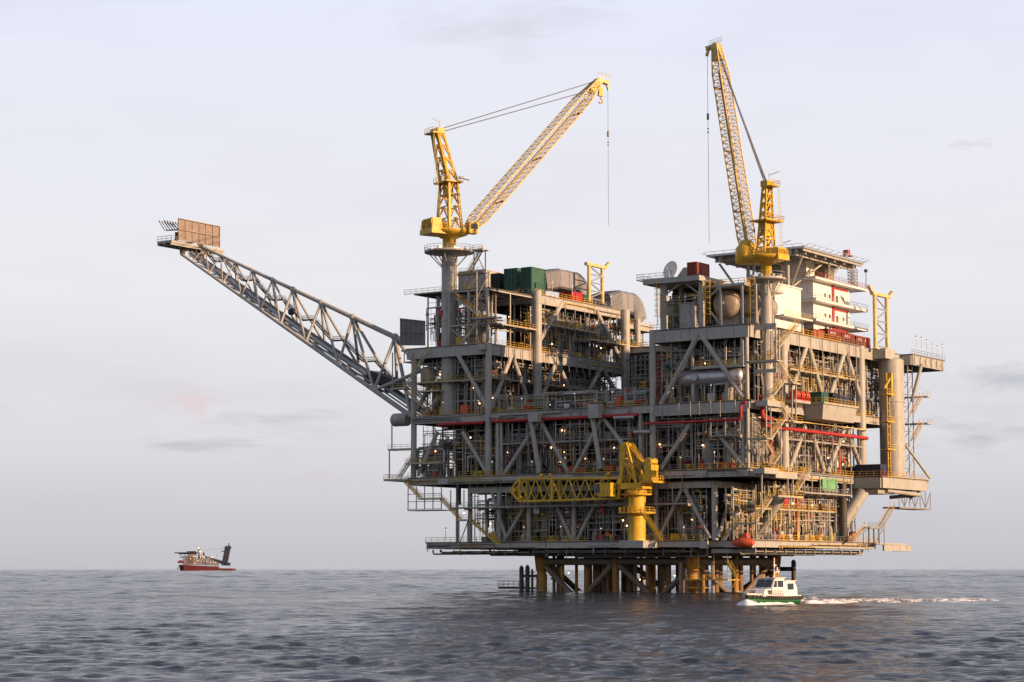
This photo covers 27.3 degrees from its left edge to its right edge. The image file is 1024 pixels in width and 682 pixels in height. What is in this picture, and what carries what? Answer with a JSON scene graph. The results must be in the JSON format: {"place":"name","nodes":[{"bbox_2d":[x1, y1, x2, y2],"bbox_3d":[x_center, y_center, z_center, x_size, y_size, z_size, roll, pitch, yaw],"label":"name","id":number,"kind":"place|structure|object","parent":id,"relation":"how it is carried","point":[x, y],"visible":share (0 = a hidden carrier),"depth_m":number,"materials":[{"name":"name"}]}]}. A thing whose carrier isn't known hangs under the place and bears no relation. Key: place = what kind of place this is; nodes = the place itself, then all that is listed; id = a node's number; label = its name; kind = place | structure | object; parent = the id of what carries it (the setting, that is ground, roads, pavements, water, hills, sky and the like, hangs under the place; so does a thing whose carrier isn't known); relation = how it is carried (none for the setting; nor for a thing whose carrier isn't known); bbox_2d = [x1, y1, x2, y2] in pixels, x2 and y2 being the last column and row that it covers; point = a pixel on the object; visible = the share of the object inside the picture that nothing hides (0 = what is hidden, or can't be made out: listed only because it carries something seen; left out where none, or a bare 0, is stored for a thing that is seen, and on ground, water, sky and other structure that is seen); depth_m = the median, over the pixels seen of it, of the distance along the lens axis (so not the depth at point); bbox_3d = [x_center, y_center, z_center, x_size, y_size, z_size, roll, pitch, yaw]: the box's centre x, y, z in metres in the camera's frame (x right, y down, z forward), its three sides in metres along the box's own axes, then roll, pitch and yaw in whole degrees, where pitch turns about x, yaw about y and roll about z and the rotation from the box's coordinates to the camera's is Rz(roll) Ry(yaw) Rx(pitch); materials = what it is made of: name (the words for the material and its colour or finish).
{"place":"outdoors","nodes":[
{"label":"outdoors","id":0,"kind":"place"},
{"bbox_2d":[0,569,1023,681],"bbox_3d":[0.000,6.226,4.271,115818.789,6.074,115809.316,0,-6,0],"label":"water","id":1,"kind":"structure","parent":0,"point":[276,625],"depth_m":198.38,"materials":[{"name":"grey liquid"}]},
{"bbox_2d":[174,543,235,570],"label":"supply ship","id":2,"kind":"object","parent":1,"relation":"on","point":[190,561],"visible":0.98,"depth_m":4566.34,"materials":[{"name":"red metal"}]},
{"bbox_2d":[383,244,944,592],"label":"oil platform","id":3,"kind":"structure","parent":1,"relation":"in","point":[608,560],"depth_m":513.35,"materials":[{"name":"paint"}]},
{"bbox_2d":[157,218,451,427],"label":"flare boom","id":4,"kind":"object","parent":3,"relation":"attached to","point":[189,232],"visible":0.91,"depth_m":570.95,"materials":[{"name":"paint"}]},
{"bbox_2d":[400,318,424,345],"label":"heat shield","id":5,"kind":"object","parent":3,"relation":"on","point":[412,332],"visible":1,"depth_m":537.22,"materials":[{"name":"metal"}]},
{"bbox_2d":[421,367,433,389],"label":"upright vessel","id":6,"kind":"object","parent":3,"relation":"attached to","point":[426,371],"visible":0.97,"depth_m":534.17,"materials":[{"name":"grey paint"}]},
{"bbox_2d":[417,446,450,477],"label":"process module","id":7,"kind":"object","parent":3,"relation":"on","point":[443,452],"visible":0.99,"depth_m":529.50,"materials":[{"name":"paint"}]},
{"bbox_2d":[423,360,463,415],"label":"process module","id":8,"kind":"object","parent":3,"relation":"on","point":[434,365],"visible":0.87,"depth_m":534.23,"materials":[{"name":"paint"}]},
{"bbox_2d":[425,295,464,346],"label":"process module","id":9,"kind":"object","parent":3,"relation":"on","point":[436,319],"visible":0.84,"depth_m":536.00,"materials":[{"name":"paint"}]},
{"bbox_2d":[423,425,478,476],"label":"process module","id":10,"kind":"object","parent":3,"relation":"on","point":[455,445],"visible":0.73,"depth_m":530.42,"materials":[{"name":"paint"}]},
{"bbox_2d":[453,356,505,413],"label":"process module","id":11,"kind":"object","parent":3,"relation":"on","point":[466,408],"visible":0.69,"depth_m":527.15,"materials":[{"name":"paint"}]},
{"bbox_2d":[456,292,503,343],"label":"process module","id":12,"kind":"object","parent":3,"relation":"on","point":[481,331],"visible":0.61,"depth_m":529.85,"materials":[{"name":"paint"}]},
{"bbox_2d":[458,269,501,303],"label":"equipment cabin","id":13,"kind":"object","parent":3,"relation":"on","point":[462,280],"visible":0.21,"depth_m":561.40,"materials":[{"name":"metal"}]},
{"bbox_2d":[468,356,510,413],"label":"process module","id":14,"kind":"object","parent":3,"relation":"on","point":[498,370],"visible":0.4,"depth_m":531.68,"materials":[{"name":"paint"}]},
{"bbox_2d":[464,423,523,475],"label":"process module","id":15,"kind":"object","parent":3,"relation":"on","point":[475,441],"visible":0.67,"depth_m":524.00,"materials":[{"name":"paint"}]},
{"bbox_2d":[473,493,519,540],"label":"process module","id":16,"kind":"object","parent":3,"relation":"on","point":[506,518],"visible":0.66,"depth_m":522.13,"materials":[{"name":"paint"}]},
{"bbox_2d":[491,273,503,289],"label":"exhaust housing","id":17,"kind":"object","parent":3,"relation":"on","point":[497,280],"visible":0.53,"depth_m":552.19,"materials":[{"name":"black paint"}]},
{"bbox_2d":[504,268,520,290],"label":"exhaust housing","id":18,"kind":"object","parent":3,"relation":"on","point":[512,278],"visible":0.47,"depth_m":549.33,"materials":[{"name":"green paint"}]},
{"bbox_2d":[505,269,520,290],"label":"door","id":19,"kind":"structure","parent":18,"relation":"in","point":[512,269],"depth_m":549.38,"materials":[{"name":"green paint"}]},
{"bbox_2d":[420,72,610,414],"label":"tower crane","id":20,"kind":"object","parent":3,"relation":"on","point":[449,252],"visible":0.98,"depth_m":534.96,"materials":[{"name":"paint"}]},
{"bbox_2d":[509,361,532,409],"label":"process module","id":21,"kind":"object","parent":3,"relation":"on","point":[525,371],"visible":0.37,"depth_m":542.26,"materials":[{"name":"paint"}]},
{"bbox_2d":[498,393,552,411],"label":"process module","id":22,"kind":"object","parent":3,"relation":"on","point":[515,400],"visible":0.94,"depth_m":518.72,"materials":[{"name":"paint"}]},
{"bbox_2d":[521,267,544,293],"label":"container","id":23,"kind":"object","parent":3,"relation":"on","point":[531,277],"visible":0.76,"depth_m":545.72,"materials":[{"name":"metal"}]},
{"bbox_2d":[511,493,557,541],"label":"process module","id":24,"kind":"object","parent":3,"relation":"on","point":[541,519],"visible":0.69,"depth_m":515.21,"materials":[{"name":"paint"}]},
{"bbox_2d":[507,421,562,474],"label":"process module","id":25,"kind":"object","parent":3,"relation":"on","point":[526,463],"visible":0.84,"depth_m":516.77,"materials":[{"name":"paint"}]},
{"bbox_2d":[520,304,560,353],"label":"process module","id":26,"kind":"object","parent":3,"relation":"on","point":[552,331],"visible":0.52,"depth_m":549.95,"materials":[{"name":"paint"}]},
{"bbox_2d":[530,366,566,409],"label":"process module","id":27,"kind":"object","parent":3,"relation":"on","point":[554,383],"visible":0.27,"depth_m":552.51,"materials":[{"name":"paint"}]},
{"bbox_2d":[545,268,589,303],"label":"air duct","id":28,"kind":"object","parent":3,"relation":"on","point":[563,280],"visible":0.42,"depth_m":565.91,"materials":[{"name":"metal"}]},
{"bbox_2d":[549,311,586,357],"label":"process module","id":29,"kind":"object","parent":3,"relation":"on","point":[569,342],"visible":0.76,"depth_m":560.26,"materials":[{"name":"paint"}]},
{"bbox_2d":[559,291,582,301],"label":"storage box","id":30,"kind":"object","parent":3,"relation":"on","point":[569,293],"visible":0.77,"depth_m":559.04,"materials":[{"name":"red paint"}]},
{"bbox_2d":[547,491,595,540],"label":"process module","id":31,"kind":"object","parent":3,"relation":"on","point":[582,514],"visible":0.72,"depth_m":509.36,"materials":[{"name":"paint"}]},
{"bbox_2d":[544,390,601,408],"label":"process module","id":32,"kind":"object","parent":3,"relation":"on","point":[563,399],"visible":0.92,"depth_m":511.26,"materials":[{"name":"paint"}]},
{"bbox_2d":[555,368,590,406],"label":"process module","id":33,"kind":"object","parent":3,"relation":"on","point":[579,379],"visible":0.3,"depth_m":561.27,"materials":[{"name":"paint"}]},
{"bbox_2d":[552,419,611,473],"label":"process module","id":34,"kind":"object","parent":3,"relation":"on","point":[587,461],"visible":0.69,"depth_m":508.96,"materials":[{"name":"paint"}]},
{"bbox_2d":[510,441,665,540],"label":"pedestal crane","id":35,"kind":"object","parent":3,"relation":"on","point":[635,495],"visible":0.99,"depth_m":489.38,"materials":[{"name":"yellow paint"}]},
{"bbox_2d":[577,315,614,361],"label":"process module","id":36,"kind":"object","parent":3,"relation":"on","point":[594,350],"visible":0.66,"depth_m":572.42,"materials":[{"name":"paint"}]},
{"bbox_2d":[584,262,609,304],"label":"boom rest","id":37,"kind":"object","parent":3,"relation":"on","point":[589,265],"visible":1,"depth_m":569.67,"materials":[{"name":"metal"}]},
{"bbox_2d":[581,371,615,400],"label":"process module","id":38,"kind":"object","parent":3,"relation":"on","point":[600,382],"visible":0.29,"depth_m":571.93,"materials":[{"name":"paint"}]},
{"bbox_2d":[586,490,626,539],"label":"process module","id":39,"kind":"object","parent":3,"relation":"on","point":[607,513],"visible":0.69,"depth_m":502.34,"materials":[{"name":"paint"}]},
{"bbox_2d":[590,290,646,323],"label":"air duct","id":40,"kind":"object","parent":3,"relation":"on","point":[632,303],"visible":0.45,"depth_m":590.50,"materials":[{"name":"metal"}]},
{"bbox_2d":[595,387,649,406],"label":"process module","id":41,"kind":"object","parent":3,"relation":"on","point":[624,393],"visible":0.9,"depth_m":502.42,"materials":[{"name":"paint"}]},
{"bbox_2d":[610,328,645,362],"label":"process module","id":42,"kind":"object","parent":3,"relation":"on","point":[631,339],"visible":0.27,"depth_m":583.51,"materials":[{"name":"paint"}]},
{"bbox_2d":[597,416,664,471],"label":"process module","id":43,"kind":"object","parent":3,"relation":"on","point":[614,451],"visible":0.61,"depth_m":501.99,"materials":[{"name":"paint"}]},
{"bbox_2d":[626,489,676,540],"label":"process module","id":44,"kind":"object","parent":3,"relation":"on","point":[662,513],"visible":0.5,"depth_m":496.11,"materials":[{"name":"paint"}]},
{"bbox_2d":[626,354,684,403],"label":"process module","id":45,"kind":"object","parent":3,"relation":"on","point":[634,381],"visible":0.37,"depth_m":567.00,"materials":[{"name":"paint"}]},
{"bbox_2d":[668,295,678,327],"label":"storage tank","id":46,"kind":"object","parent":3,"relation":"on","point":[674,311],"visible":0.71,"depth_m":498.44,"materials":[{"name":"grey metal"}]},
{"bbox_2d":[645,415,702,469],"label":"process module","id":47,"kind":"object","parent":3,"relation":"on","point":[685,450],"visible":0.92,"depth_m":493.27,"materials":[{"name":"paint"}]},
{"bbox_2d":[636,272,725,329],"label":"roof deck","id":48,"kind":"structure","parent":3,"relation":"on","point":[687,284],"depth_m":494.51,"materials":[{"name":"paint"}]},
{"bbox_2d":[654,280,661,324],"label":"caged ladder","id":49,"kind":"object","parent":48,"relation":"attached to","point":[657,314],"visible":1,"depth_m":493.90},
{"bbox_2d":[663,261,676,277],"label":"satellite dish","id":50,"kind":"object","parent":48,"relation":"on","point":[670,268],"visible":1,"depth_m":496.91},
{"bbox_2d":[687,262,709,276],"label":"container","id":51,"kind":"object","parent":48,"relation":"on","point":[698,268],"visible":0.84,"depth_m":493.89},
{"bbox_2d":[659,291,708,328],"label":"process module","id":52,"kind":"object","parent":3,"relation":"on","point":[678,303],"visible":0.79,"depth_m":497.29,"materials":[{"name":"paint"}]},
{"bbox_2d":[660,341,708,403],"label":"process module","id":53,"kind":"object","parent":3,"relation":"on","point":[669,369],"visible":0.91,"depth_m":494.64,"materials":[{"name":"paint"}]},
{"bbox_2d":[667,488,708,539],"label":"process module","id":54,"kind":"object","parent":3,"relation":"on","point":[682,513],"visible":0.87,"depth_m":490.01,"materials":[{"name":"paint"}]},
{"bbox_2d":[680,303,706,328],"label":"equipment cabin","id":55,"kind":"object","parent":3,"relation":"on","point":[689,312],"visible":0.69,"depth_m":492.34,"materials":[{"name":"metal"}]},
{"bbox_2d":[702,441,716,467],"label":"upright vessel","id":56,"kind":"object","parent":3,"relation":"on","point":[707,454],"visible":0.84,"depth_m":486.72,"materials":[{"name":"grey metal"}]},
{"bbox_2d":[679,367,744,401],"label":"pressure vessel","id":57,"kind":"object","parent":3,"relation":"on","point":[693,379],"visible":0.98,"depth_m":487.66,"materials":[{"name":"metal"}]},
{"bbox_2d":[694,413,751,468],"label":"process module","id":58,"kind":"object","parent":3,"relation":"on","point":[706,437],"visible":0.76,"depth_m":486.54,"materials":[{"name":"paint"}]},
{"bbox_2d":[703,338,755,401],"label":"process module","id":59,"kind":"object","parent":3,"relation":"on","point":[723,353],"visible":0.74,"depth_m":487.52,"materials":[{"name":"paint"}]},
{"bbox_2d":[713,289,745,325],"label":"pressure vessel","id":60,"kind":"object","parent":3,"relation":"on","point":[731,304],"visible":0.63,"depth_m":489.00,"materials":[{"name":"paint"}]},
{"bbox_2d":[726,430,736,467],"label":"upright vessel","id":61,"kind":"object","parent":3,"relation":"on","point":[730,457],"visible":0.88,"depth_m":483.47,"materials":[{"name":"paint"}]},
{"bbox_2d":[718,486,758,539],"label":"process module","id":62,"kind":"object","parent":3,"relation":"on","point":[745,500],"visible":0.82,"depth_m":484.19,"materials":[{"name":"paint"}]},
{"bbox_2d":[703,277,783,325],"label":"equipment roof","id":63,"kind":"structure","parent":3,"relation":"on","point":[743,287],"depth_m":486.14,"materials":[{"name":"paint"}]},
{"bbox_2d":[702,279,710,323],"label":"caged ladder","id":64,"kind":"object","parent":63,"relation":"attached to","point":[709,304],"visible":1,"depth_m":487.02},
{"bbox_2d":[731,511,756,547],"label":"lifeboat","id":65,"kind":"object","parent":3,"relation":"attached to","point":[744,540],"visible":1,"depth_m":473.60,"materials":[{"name":"orange paint"}]},
{"bbox_2d":[705,37,790,400],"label":"tower crane","id":66,"kind":"object","parent":3,"relation":"on","point":[766,257],"visible":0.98,"depth_m":489.08,"materials":[{"name":"paint"}]},
{"bbox_2d":[738,414,776,467],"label":"process module","id":67,"kind":"object","parent":3,"relation":"on","point":[773,445],"visible":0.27,"depth_m":488.83,"materials":[{"name":"paint"}]},
{"bbox_2d":[743,293,777,323],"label":"pressure vessel","id":68,"kind":"object","parent":3,"relation":"on","point":[746,303],"visible":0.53,"depth_m":489.19,"materials":[{"name":"paint"}]},
{"bbox_2d":[750,413,773,467],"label":"process module","id":69,"kind":"object","parent":3,"relation":"on","point":[758,450],"visible":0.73,"depth_m":481.99,"materials":[{"name":"paint"}]},
{"bbox_2d":[752,340,782,400],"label":"process module","id":70,"kind":"object","parent":3,"relation":"on","point":[758,353],"visible":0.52,"depth_m":484.95,"materials":[{"name":"paint"}]},
{"bbox_2d":[749,481,792,540],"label":"process module","id":71,"kind":"object","parent":3,"relation":"on","point":[778,519],"visible":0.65,"depth_m":493.36,"materials":[{"name":"paint"}]},
{"bbox_2d":[764,416,797,469],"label":"process module","id":72,"kind":"object","parent":3,"relation":"on","point":[791,444],"visible":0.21,"depth_m":499.64,"materials":[{"name":"paint"}]},
{"bbox_2d":[757,283,812,332],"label":"office cabin","id":73,"kind":"object","parent":3,"relation":"on","point":[789,313],"visible":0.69,"depth_m":506.74,"materials":[{"name":"metal"}]},
{"bbox_2d":[775,483,814,539],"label":"process module","id":74,"kind":"object","parent":3,"relation":"on","point":[795,522],"visible":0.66,"depth_m":503.58,"materials":[{"name":"paint"}]},
{"bbox_2d":[788,347,801,405],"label":"process module","id":75,"kind":"object","parent":3,"relation":"on","point":[796,353],"visible":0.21,"depth_m":504.38,"materials":[{"name":"paint"}]},
{"bbox_2d":[786,390,809,400],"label":"hose reel","id":76,"kind":"object","parent":3,"relation":"on","point":[804,393],"visible":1,"depth_m":493.35,"materials":[{"name":"orange paint"}]},
{"bbox_2d":[789,420,817,471],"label":"process module","id":77,"kind":"object","parent":3,"relation":"on","point":[810,458],"visible":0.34,"depth_m":508.04,"materials":[{"name":"paint"}]},
{"bbox_2d":[788,349,824,391],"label":"process module","id":78,"kind":"object","parent":3,"relation":"on","point":[806,382],"visible":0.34,"depth_m":512.24,"materials":[{"name":"paint"}]},
{"bbox_2d":[755,271,868,334],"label":"accommodation block","id":79,"kind":"structure","parent":3,"relation":"on","point":[825,303],"depth_m":528.10,"materials":[{"name":"white paint"}]},
{"bbox_2d":[703,243,868,286],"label":"helicopter deck","id":80,"kind":"structure","parent":79,"relation":"on","point":[799,255],"depth_m":524.35,"materials":[{"name":"metal"}]},
{"bbox_2d":[781,261,814,277],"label":"ventilation unit","id":81,"kind":"object","parent":79,"relation":"on","point":[807,267],"visible":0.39,"depth_m":527.30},
{"bbox_2d":[814,265,833,279],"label":"ventilation unit","id":82,"kind":"object","parent":79,"relation":"on","point":[822,269],"visible":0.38,"depth_m":532.67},
{"bbox_2d":[828,250,853,275],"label":"access stair","id":83,"kind":"object","parent":79,"relation":"on","point":[834,271],"visible":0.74,"depth_m":532.44,"materials":[{"name":"metal"}]},
{"bbox_2d":[848,269,867,285],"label":"lattice mast","id":84,"kind":"object","parent":79,"relation":"on","point":[852,276],"visible":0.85,"depth_m":543.49,"materials":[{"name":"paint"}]},
{"bbox_2d":[805,329,824,338],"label":"container","id":85,"kind":"object","parent":3,"relation":"on","point":[816,331],"visible":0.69,"depth_m":512.13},
{"bbox_2d":[799,484,836,541],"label":"process module","id":86,"kind":"object","parent":3,"relation":"on","point":[819,520],"visible":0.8,"depth_m":513.05,"materials":[{"name":"paint"}]},
{"bbox_2d":[800,422,836,473],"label":"process module","id":87,"kind":"object","parent":3,"relation":"on","point":[828,449],"visible":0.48,"depth_m":515.98,"materials":[{"name":"paint"}]},
{"bbox_2d":[809,392,828,402],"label":"container","id":88,"kind":"object","parent":3,"relation":"on","point":[822,395],"visible":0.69,"depth_m":502.43,"materials":[{"name":"metal"}]},
{"bbox_2d":[809,353,847,395],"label":"process module","id":89,"kind":"object","parent":3,"relation":"on","point":[827,385],"visible":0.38,"depth_m":521.98,"materials":[{"name":"paint"}]},
{"bbox_2d":[821,479,837,490],"bbox_3d":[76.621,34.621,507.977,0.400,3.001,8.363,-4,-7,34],"label":"container","id":90,"kind":"object","parent":3,"relation":"attached to","point":[824,484],"visible":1,"depth_m":507.92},
{"bbox_2d":[819,328,840,341],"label":"container","id":91,"kind":"object","parent":3,"relation":"on","point":[831,332],"visible":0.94,"depth_m":518.49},
{"bbox_2d":[829,393,838,402],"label":"container","id":92,"kind":"object","parent":3,"relation":"on","point":[834,395],"visible":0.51,"depth_m":505.84,"materials":[{"name":"metal"}]},
{"bbox_2d":[820,424,856,475],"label":"process module","id":93,"kind":"object","parent":3,"relation":"on","point":[844,455],"visible":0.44,"depth_m":524.12,"materials":[{"name":"paint"}]},
{"bbox_2d":[821,488,855,540],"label":"process module","id":94,"kind":"object","parent":3,"relation":"on","point":[851,523],"visible":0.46,"depth_m":522.93,"materials":[{"name":"paint"}]},
{"bbox_2d":[841,332,854,344],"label":"container","id":95,"kind":"object","parent":3,"relation":"on","point":[845,335],"visible":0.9,"depth_m":525.77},
{"bbox_2d":[835,358,866,414],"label":"process module","id":96,"kind":"object","parent":3,"relation":"on","point":[852,393],"visible":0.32,"depth_m":529.96,"materials":[{"name":"paint"}]},
{"bbox_2d":[855,335,870,347],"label":"container","id":97,"kind":"object","parent":3,"relation":"on","point":[866,341],"visible":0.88,"depth_m":533.00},
{"bbox_2d":[849,361,878,416],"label":"process module","id":98,"kind":"object","parent":3,"relation":"on","point":[872,404],"visible":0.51,"depth_m":540.65,"materials":[{"name":"paint"}]},
{"bbox_2d":[855,464,886,476],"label":"container","id":99,"kind":"object","parent":3,"relation":"on","point":[876,468],"visible":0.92,"depth_m":522.16,"materials":[{"name":"metal"}]},
{"bbox_2d":[867,285,892,349],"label":"boom rest","id":100,"kind":"object","parent":3,"relation":"on","point":[875,308],"visible":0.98,"depth_m":536.67,"materials":[{"name":"metal"}]},
{"bbox_2d":[879,373,895,476],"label":"access ladder","id":101,"kind":"object","parent":3,"relation":"on","point":[889,383],"visible":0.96,"depth_m":532.24,"materials":[{"name":"metal"}]},
{"bbox_2d":[878,358,905,477],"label":"storage column","id":102,"kind":"structure","parent":3,"relation":"on","point":[895,366],"depth_m":535.96,"materials":[{"name":"metal"}]},
{"bbox_2d":[745,558,803,603],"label":"crew boat","id":103,"kind":"object","parent":1,"relation":"on","point":[774,589],"visible":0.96,"depth_m":338.08,"materials":[{"name":"paint"}]},
{"bbox_2d":[737,597,998,604],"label":"wake","id":104,"kind":"object","parent":1,"relation":"on","point":[751,602],"visible":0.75,"depth_m":353.93,"materials":[{"name":"white liquid"}]},
{"bbox_2d":[0,0,1023,568],"label":"sky","id":105,"kind":"structure","parent":0,"point":[150,412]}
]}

